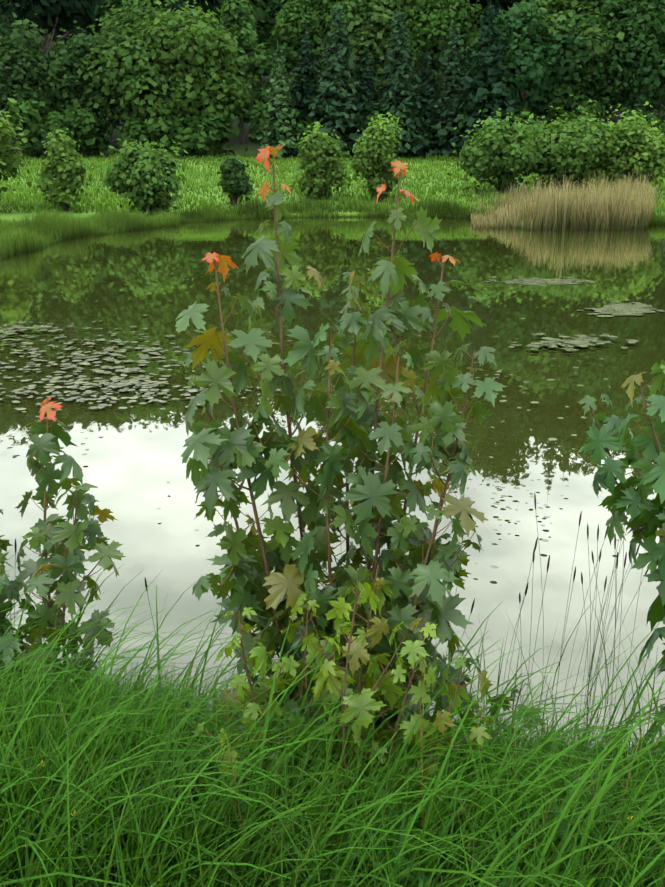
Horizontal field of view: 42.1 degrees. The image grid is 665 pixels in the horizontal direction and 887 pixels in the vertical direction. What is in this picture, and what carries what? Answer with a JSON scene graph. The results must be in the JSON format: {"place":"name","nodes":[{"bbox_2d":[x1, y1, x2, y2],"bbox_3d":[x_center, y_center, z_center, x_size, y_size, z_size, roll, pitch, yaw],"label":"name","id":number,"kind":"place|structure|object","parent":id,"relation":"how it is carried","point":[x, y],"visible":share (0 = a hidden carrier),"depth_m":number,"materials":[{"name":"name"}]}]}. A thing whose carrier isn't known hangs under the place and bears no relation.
{"place":"outdoors","nodes":[
{"label":"outdoors","id":0,"kind":"place"},
{"bbox_2d":[0,217,664,755],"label":"pond water","id":1,"kind":"structure","parent":0,"point":[132,465],"depth_m":9.65,"materials":[{"name":"liquid"}]},
{"bbox_2d":[0,256,663,567],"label":"lily pads","id":2,"kind":"object","parent":1,"relation":"on","point":[620,309],"visible":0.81,"depth_m":12.18,"materials":[{"name":"green plant"}]},
{"bbox_2d":[470,168,661,229],"bbox_3d":[13.454,-14.298,49.179,11.046,3.027,20.851,3,18,9],"label":"reed bed","id":3,"kind":"object","parent":1,"relation":"on","point":[606,207],"visible":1,"depth_m":41.46,"materials":[{"name":"beige plant"}]},
{"bbox_2d":[0,2,664,886],"bbox_3d":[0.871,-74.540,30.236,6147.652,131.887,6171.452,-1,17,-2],"label":"ground","id":4,"kind":"structure","parent":0,"point":[236,146],"depth_m":66.69,"materials":[{"name":"green plant"}]},
{"bbox_2d":[0,0,22,46],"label":"tree","id":5,"kind":"object","parent":4,"relation":"on","point":[5,19],"visible":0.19,"depth_m":91.72,"materials":[{"name":"green plant"}]},
{"bbox_2d":[0,98,31,206],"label":"bank shrub","id":6,"kind":"object","parent":4,"relation":"on","point":[8,166],"visible":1,"depth_m":49.59,"materials":[{"name":"green plant"}]},
{"bbox_2d":[1,85,70,158],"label":"shrub","id":7,"kind":"object","parent":4,"relation":"on","point":[35,133],"visible":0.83,"depth_m":87.53,"materials":[{"name":"green plant"}]},
{"bbox_2d":[0,9,77,150],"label":"tree","id":8,"kind":"object","parent":4,"relation":"on","point":[15,56],"visible":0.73,"depth_m":87.90,"materials":[{"name":"green plant"}]},
{"bbox_2d":[0,6,99,50],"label":"tree","id":9,"kind":"object","parent":4,"relation":"on","point":[65,38],"depth_m":115.22,"materials":[{"name":"green plant"}]},
{"bbox_2d":[0,0,115,58],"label":"tree","id":10,"kind":"object","parent":4,"relation":"on","point":[64,14],"visible":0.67,"depth_m":99.94,"materials":[{"name":"green plant"}]},
{"bbox_2d":[0,397,125,706],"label":"maple sapling","id":11,"kind":"object","parent":4,"relation":"on","point":[62,541],"visible":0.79,"depth_m":3.55,"materials":[{"name":"green plant"}]},
{"bbox_2d":[33,128,94,211],"bbox_3d":[-15.653,-15.872,50.358,2.917,4.718,3.407,5,18,16],"label":"bank shrub","id":12,"kind":"object","parent":4,"relation":"on","point":[61,181],"visible":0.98,"depth_m":49.71,"materials":[{"name":"green plant"}]},
{"bbox_2d":[18,20,122,153],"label":"tree","id":13,"kind":"object","parent":4,"relation":"on","point":[58,60],"visible":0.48,"depth_m":89.17,"materials":[{"name":"green plant"}]},
{"bbox_2d":[37,92,116,156],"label":"shrub","id":14,"kind":"object","parent":4,"relation":"on","point":[79,125],"visible":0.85,"depth_m":89.12,"materials":[{"name":"green plant"}]},
{"bbox_2d":[40,0,191,146],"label":"tree","id":15,"kind":"object","parent":4,"relation":"on","point":[118,41],"visible":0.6,"depth_m":88.63,"materials":[{"name":"green plant"}]},
{"bbox_2d":[82,0,164,39],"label":"tree","id":16,"kind":"object","parent":4,"relation":"on","point":[117,3],"visible":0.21,"depth_m":100.29,"materials":[{"name":"green plant"}]},
{"bbox_2d":[96,138,188,214],"bbox_3d":[-10.422,-14.884,48.279,4.787,4.589,4.602,15,23,39],"label":"bank shrub","id":17,"kind":"object","parent":4,"relation":"on","point":[145,177],"visible":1,"depth_m":47.59,"materials":[{"name":"green plant"}]},
{"bbox_2d":[116,102,180,156],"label":"shrub","id":18,"kind":"object","parent":4,"relation":"on","point":[150,130],"visible":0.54,"depth_m":87.72,"materials":[{"name":"green plant"}]},
{"bbox_2d":[108,0,259,140],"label":"tree","id":19,"kind":"object","parent":4,"relation":"on","point":[195,41],"visible":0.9,"depth_m":87.03,"materials":[{"name":"green plant"}]},
{"bbox_2d":[160,103,239,157],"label":"shrub","id":20,"kind":"object","parent":4,"relation":"on","point":[210,141],"visible":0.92,"depth_m":87.87,"materials":[{"name":"green plant"}]},
{"bbox_2d":[153,0,255,26],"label":"tree","id":21,"kind":"object","parent":4,"relation":"on","point":[212,5],"visible":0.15,"depth_m":97.59,"materials":[{"name":"green plant"}]},
{"bbox_2d":[217,153,254,205],"bbox_3d":[-6.042,-16.535,54.177,2.332,3.365,2.540,-1,17,-2],"label":"bank shrub","id":22,"kind":"object","parent":4,"relation":"on","point":[234,182],"visible":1,"depth_m":53.53,"materials":[{"name":"green plant"}]},
{"bbox_2d":[186,0,288,120],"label":"tree","id":23,"kind":"object","parent":4,"relation":"on","point":[263,9],"visible":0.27,"depth_m":100.79,"materials":[{"name":"green plant"}]},
{"bbox_2d":[215,0,279,143],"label":"tree","id":24,"kind":"object","parent":4,"relation":"on","point":[237,18],"visible":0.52,"depth_m":93.85,"materials":[{"name":"green plant"}]},
{"bbox_2d":[256,39,299,158],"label":"spruce","id":25,"kind":"object","parent":4,"relation":"on","point":[281,133],"visible":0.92,"depth_m":87.37,"materials":[{"name":"green plant"}]},
{"bbox_2d":[260,9,296,81],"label":"spruce","id":26,"kind":"object","parent":4,"relation":"on","point":[275,55],"visible":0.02,"depth_m":118.48,"materials":[{"name":"green plant"}]},
{"bbox_2d":[240,86,321,157],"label":"shrub","id":27,"kind":"object","parent":4,"relation":"on","point":[254,130],"visible":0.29,"depth_m":90.15,"materials":[{"name":"green plant"}]},
{"bbox_2d":[287,30,324,155],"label":"spruce","id":28,"kind":"object","parent":4,"relation":"on","point":[307,72],"visible":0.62,"depth_m":88.68,"materials":[{"name":"green plant"}]},
{"bbox_2d":[256,0,370,118],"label":"tree","id":29,"kind":"object","parent":4,"relation":"on","point":[297,24],"visible":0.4,"depth_m":95.20,"materials":[{"name":"green plant"}]},
{"bbox_2d":[288,122,353,199],"bbox_3d":[-0.747,-18.572,56.926,4.524,5.058,4.348,-1,17,-2],"label":"bank shrub","id":30,"kind":"object","parent":4,"relation":"on","point":[319,163],"visible":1,"depth_m":56.23,"materials":[{"name":"green plant"}]},
{"bbox_2d":[0,150,664,259],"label":"lawn","id":31,"kind":"structure","parent":4,"relation":"on","point":[18,238],"depth_m":53.41,"materials":[{"name":"green plant"}]},
{"bbox_2d":[0,493,664,886],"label":"bank grass","id":32,"kind":"structure","parent":4,"relation":"on","point":[112,787],"depth_m":2.38,"materials":[{"name":"green plant"}]},
{"bbox_2d":[276,0,389,110],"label":"tree","id":33,"kind":"object","parent":4,"relation":"on","point":[279,6],"visible":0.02,"depth_m":98.90,"materials":[{"name":"green plant"}]},
{"bbox_2d":[308,0,364,157],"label":"spruce","id":34,"kind":"object","parent":4,"relation":"on","point":[336,97],"visible":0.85,"depth_m":86.28,"materials":[{"name":"green plant"}]},
{"bbox_2d":[175,144,507,782],"bbox_3d":[0.011,0.224,3.196,1.155,2.537,0.909,-1,17,-2],"label":"maple sapling","id":35,"kind":"object","parent":4,"relation":"on","point":[246,577],"visible":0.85,"depth_m":3.04,"materials":[{"name":"green plant"}]},
{"bbox_2d":[194,565,495,818],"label":"maple seedlings","id":36,"kind":"object","parent":4,"relation":"on","point":[366,705],"visible":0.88,"depth_m":2.73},
{"bbox_2d":[343,51,385,156],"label":"spruce","id":37,"kind":"object","parent":4,"relation":"on","point":[364,78],"visible":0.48,"depth_m":88.11,"materials":[{"name":"green plant"}]},
{"bbox_2d":[341,112,406,202],"bbox_3d":[2.728,-18.596,56.173,4.480,5.790,4.576,-1,17,-2],"label":"bank shrub","id":38,"kind":"object","parent":4,"relation":"on","point":[374,149],"visible":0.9,"depth_m":55.25,"materials":[{"name":"green plant"}]},
{"bbox_2d":[315,0,434,106],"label":"tree","id":39,"kind":"object","parent":4,"relation":"on","point":[375,31],"visible":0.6,"depth_m":94.56,"materials":[{"name":"green plant"}]},
{"bbox_2d":[355,102,431,157],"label":"shrub","id":40,"kind":"object","parent":4,"relation":"on","point":[366,120],"visible":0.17,"depth_m":88.19,"materials":[{"name":"green plant"}]},
{"bbox_2d":[374,2,429,158],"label":"spruce","id":41,"kind":"object","parent":4,"relation":"on","point":[399,97],"visible":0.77,"depth_m":87.28,"materials":[{"name":"green plant"}]},
{"bbox_2d":[390,0,447,90],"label":"tree","id":42,"kind":"object","parent":4,"relation":"on","point":[416,69],"depth_m":105.22,"materials":[{"name":"green plant"}]},
{"bbox_2d":[404,48,443,156],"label":"spruce","id":43,"kind":"object","parent":4,"relation":"on","point":[427,91],"visible":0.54,"depth_m":89.41,"materials":[{"name":"green plant"}]},
{"bbox_2d":[397,0,497,112],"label":"tree","id":44,"kind":"object","parent":4,"relation":"on","point":[441,15],"visible":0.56,"depth_m":94.85,"materials":[{"name":"green plant"}]},
{"bbox_2d":[425,19,469,156],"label":"spruce","id":45,"kind":"object","parent":4,"relation":"on","point":[453,78],"visible":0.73,"depth_m":88.35,"materials":[{"name":"green plant"}]},
{"bbox_2d":[443,92,496,146],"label":"shrub","id":46,"kind":"object","parent":4,"relation":"on","point":[460,124],"visible":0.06,"depth_m":87.58,"materials":[{"name":"green plant"}]},
{"bbox_2d":[440,0,519,156],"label":"spruce","id":47,"kind":"object","parent":4,"relation":"on","point":[487,69],"visible":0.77,"depth_m":85.77,"materials":[{"name":"green plant"}]},
{"bbox_2d":[456,0,529,73],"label":"tree","id":48,"kind":"object","parent":4,"relation":"on","point":[502,4],"visible":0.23,"depth_m":99.04,"materials":[{"name":"green plant"}]},
{"bbox_2d":[445,108,547,193],"bbox_3d":[11.812,-20.012,59.347,7.391,5.682,7.219,11,20,31],"label":"bank shrub","id":49,"kind":"object","parent":4,"relation":"on","point":[505,157],"visible":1,"depth_m":58.27,"materials":[{"name":"green plant"}]},
{"bbox_2d":[502,107,545,144],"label":"shrub","id":50,"kind":"object","parent":4,"relation":"on","point":[526,114],"visible":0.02,"depth_m":87.01,"materials":[{"name":"green plant"}]},
{"bbox_2d":[460,0,602,127],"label":"tree","id":51,"kind":"object","parent":4,"relation":"on","point":[533,68],"visible":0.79,"depth_m":87.56,"materials":[{"name":"green plant"}]},
{"bbox_2d":[421,650,664,767],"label":"leafy plant","id":52,"kind":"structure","parent":4,"relation":"on","point":[507,707],"depth_m":3.38,"materials":[{"name":"green plant"}]},
{"bbox_2d":[500,0,624,123],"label":"tree","id":53,"kind":"object","parent":4,"relation":"on","point":[570,5],"visible":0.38,"depth_m":89.47,"materials":[{"name":"green plant"}]},
{"bbox_2d":[516,94,616,190],"bbox_3d":[16.165,-20.391,59.072,7.403,6.584,9.441,-1,17,-2],"label":"bank shrub","id":54,"kind":"object","parent":4,"relation":"on","point":[573,153],"visible":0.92,"depth_m":58.49,"materials":[{"name":"green plant"}]},
{"bbox_2d":[530,0,608,12],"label":"tree","id":55,"kind":"object","parent":4,"relation":"on","point":[557,6],"depth_m":93.92,"materials":[{"name":"green plant"}]},
{"bbox_2d":[535,88,611,142],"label":"shrub","id":56,"kind":"object","parent":4,"relation":"on","point":[590,108],"visible":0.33,"depth_m":89.71,"materials":[{"name":"green plant"}]},
{"bbox_2d":[553,0,664,127],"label":"tree","id":57,"kind":"object","parent":4,"relation":"on","point":[635,55],"visible":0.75,"depth_m":88.68,"materials":[{"name":"green plant"}]},
{"bbox_2d":[577,359,664,678],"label":"maple sapling","id":58,"kind":"object","parent":4,"relation":"on","point":[641,510],"visible":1,"depth_m":2.89,"materials":[{"name":"green plant"}]},
{"bbox_2d":[580,101,664,192],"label":"bank shrub","id":59,"kind":"object","parent":4,"relation":"on","point":[638,147],"visible":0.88,"depth_m":58.52,"materials":[{"name":"green plant"}]},
{"bbox_2d":[616,0,647,120],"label":"tree","id":60,"kind":"object","parent":4,"relation":"on","point":[618,117],"visible":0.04,"depth_m":104.90,"materials":[{"name":"green plant"}]},
{"bbox_2d":[609,0,664,125],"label":"tree","id":61,"kind":"object","parent":4,"relation":"on","point":[657,111],"visible":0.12,"depth_m":93.23,"materials":[{"name":"green plant"}]},
{"bbox_2d":[611,104,664,141],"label":"shrub","id":62,"kind":"object","parent":4,"relation":"on","point":[654,119],"visible":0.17,"depth_m":88.03,"materials":[{"name":"green plant"}]},
{"bbox_2d":[629,1,664,108],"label":"tree","id":63,"kind":"object","parent":4,"relation":"on","point":[652,81],"visible":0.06,"depth_m":93.49,"materials":[{"name":"green plant"}]}
]}

